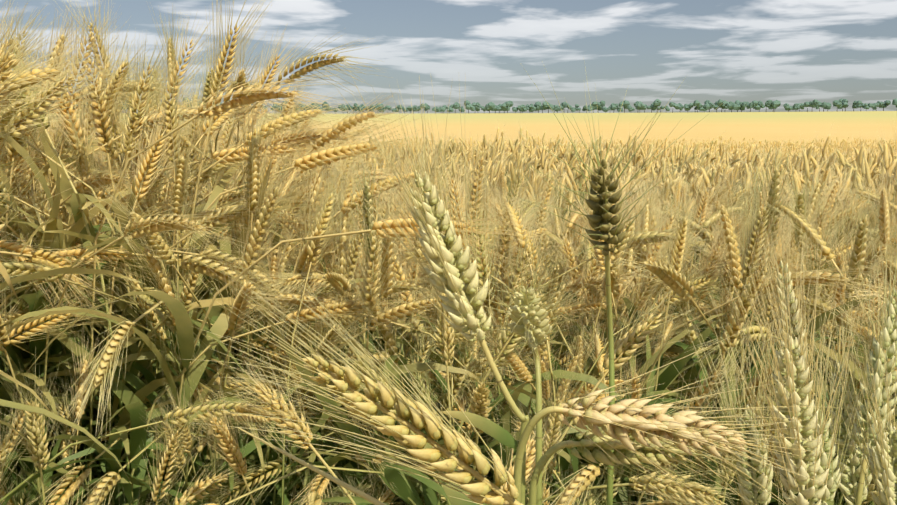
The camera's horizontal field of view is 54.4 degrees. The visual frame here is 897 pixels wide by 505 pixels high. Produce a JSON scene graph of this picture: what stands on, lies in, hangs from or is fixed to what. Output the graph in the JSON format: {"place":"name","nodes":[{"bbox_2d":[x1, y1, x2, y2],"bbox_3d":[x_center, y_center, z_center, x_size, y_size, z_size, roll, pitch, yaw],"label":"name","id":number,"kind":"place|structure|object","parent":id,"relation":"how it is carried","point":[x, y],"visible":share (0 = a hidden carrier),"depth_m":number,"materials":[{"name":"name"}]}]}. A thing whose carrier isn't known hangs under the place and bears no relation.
{"place":"outdoors","nodes":[
{"label":"outdoors","id":0,"kind":"place"},
{"bbox_2d":[0,0,896,113],"label":"sky","id":1,"kind":"structure","parent":0,"point":[790,52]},
{"bbox_2d":[48,111,896,191],"bbox_3d":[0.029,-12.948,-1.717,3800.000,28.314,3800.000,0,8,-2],"label":"wheat field","id":2,"kind":"structure","parent":0,"point":[737,127],"depth_m":394.42,"materials":[{"name":"yellow plant"}]},
{"bbox_2d":[441,411,517,448],"bbox_3d":[0.017,0.094,0.459,0.042,0.026,0.016,0,8,-2],"label":"wheat leaf","id":3,"kind":"object","parent":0,"point":[500,434],"visible":0.92,"depth_m":0.46,"materials":[{"name":"green plant"}]},
{"bbox_3d":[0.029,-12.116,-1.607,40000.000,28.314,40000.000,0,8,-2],"label":"ground","id":4,"kind":"structure","parent":0,"visible":0},
{"bbox_2d":[74,97,286,111],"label":"treeline","id":5,"kind":"object","parent":4,"relation":"on","point":[198,104],"visible":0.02,"depth_m":823.48,"materials":[{"name":"green plant"}]},
{"bbox_2d":[238,428,386,504],"bbox_3d":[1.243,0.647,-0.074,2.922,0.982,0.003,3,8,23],"label":"dry wheat straw","id":6,"kind":"object","parent":4,"relation":"on","point":[365,496],"visible":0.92,"depth_m":0.41,"materials":[{"name":"beige plant"}]},
{"bbox_2d":[184,255,522,504],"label":"wheat plant","id":7,"kind":"object","parent":4,"relation":"on","point":[478,490],"visible":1,"depth_m":0.36,"materials":[{"name":"yellow plant"}]},
{"bbox_2d":[443,483,490,504],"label":"wheat leaf","id":8,"kind":"object","parent":7,"relation":"attached to","point":[451,492],"visible":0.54,"depth_m":0.42,"materials":[{"name":"green plant"}]},
{"bbox_2d":[312,73,529,504],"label":"wheat plant","id":9,"kind":"object","parent":4,"relation":"on","point":[441,250],"visible":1,"depth_m":0.45,"materials":[{"name":"beige plant"}]},
{"bbox_2d":[0,0,896,504],"bbox_3d":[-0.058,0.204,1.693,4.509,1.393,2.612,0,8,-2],"label":"wheat plants","id":10,"kind":"object","parent":4,"relation":"on","point":[128,266],"visible":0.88,"depth_m":1.11,"materials":[{"name":"yellow plant"}]},
{"bbox_2d":[30,118,896,279],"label":"wheat plants","id":11,"kind":"object","parent":4,"relation":"on","point":[541,157],"visible":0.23,"depth_m":4.32,"materials":[{"name":"yellow plant"}]},
{"bbox_2d":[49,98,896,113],"bbox_3d":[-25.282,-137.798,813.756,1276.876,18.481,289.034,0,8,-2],"label":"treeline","id":12,"kind":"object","parent":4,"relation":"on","point":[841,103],"visible":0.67,"depth_m":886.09,"materials":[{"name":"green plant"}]},
{"bbox_2d":[467,225,610,504],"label":"wheat plant","id":13,"kind":"object","parent":4,"relation":"on","point":[526,314],"visible":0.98,"depth_m":0.49,"materials":[{"name":"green plant"}]},
{"bbox_2d":[485,63,726,504],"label":"wheat plant","id":14,"kind":"object","parent":4,"relation":"on","point":[603,209],"visible":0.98,"depth_m":0.53,"materials":[{"name":"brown plant"}]},
{"bbox_2d":[529,384,780,504],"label":"wheat plant","id":15,"kind":"object","parent":4,"relation":"on","point":[585,445],"visible":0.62,"depth_m":0.47,"materials":[{"name":"beige plant"}]},
{"bbox_2d":[514,332,866,504],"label":"wheat plant","id":16,"kind":"object","parent":4,"relation":"on","point":[636,421],"visible":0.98,"depth_m":0.43,"materials":[{"name":"beige plant"}]},
{"bbox_2d":[666,295,801,504],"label":"wheat plant","id":17,"kind":"object","parent":4,"relation":"on","point":[763,498],"visible":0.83,"depth_m":0.50,"materials":[{"name":"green plant"}]},
{"bbox_2d":[745,208,814,499],"bbox_3d":[0.310,0.480,0.874,0.074,1.060,0.068,2,8,13],"label":"wheat plant","id":18,"kind":"object","parent":4,"relation":"on","point":[793,301],"visible":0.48,"depth_m":0.81,"materials":[{"name":"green plant"}]},
{"bbox_2d":[700,211,888,504],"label":"wheat plant","id":19,"kind":"object","parent":4,"relation":"on","point":[803,487],"visible":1,"depth_m":0.45,"materials":[{"name":"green plant"}]},
{"bbox_2d":[740,292,861,504],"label":"wheat ear","id":20,"kind":"object","parent":4,"relation":"on","point":[833,481],"visible":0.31,"depth_m":0.50,"materials":[{"name":"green plant"}]},
{"bbox_2d":[781,280,896,504],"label":"wheat plant","id":21,"kind":"object","parent":4,"relation":"on","point":[850,474],"visible":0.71,"depth_m":0.58,"materials":[{"name":"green plant"}]},
{"bbox_2d":[816,320,896,504],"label":"wheat ear","id":22,"kind":"object","parent":4,"relation":"on","point":[882,465],"visible":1,"depth_m":0.49,"materials":[{"name":"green plant"}]},
{"bbox_2d":[825,197,896,504],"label":"wheat plant","id":23,"kind":"object","parent":4,"relation":"on","point":[888,335],"visible":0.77,"depth_m":0.55,"materials":[{"name":"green plant"}]},
{"bbox_2d":[834,252,896,425],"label":"wheat ear","id":24,"kind":"object","parent":4,"relation":"on","point":[879,341],"visible":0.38,"depth_m":0.58,"materials":[{"name":"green plant"}]}
]}

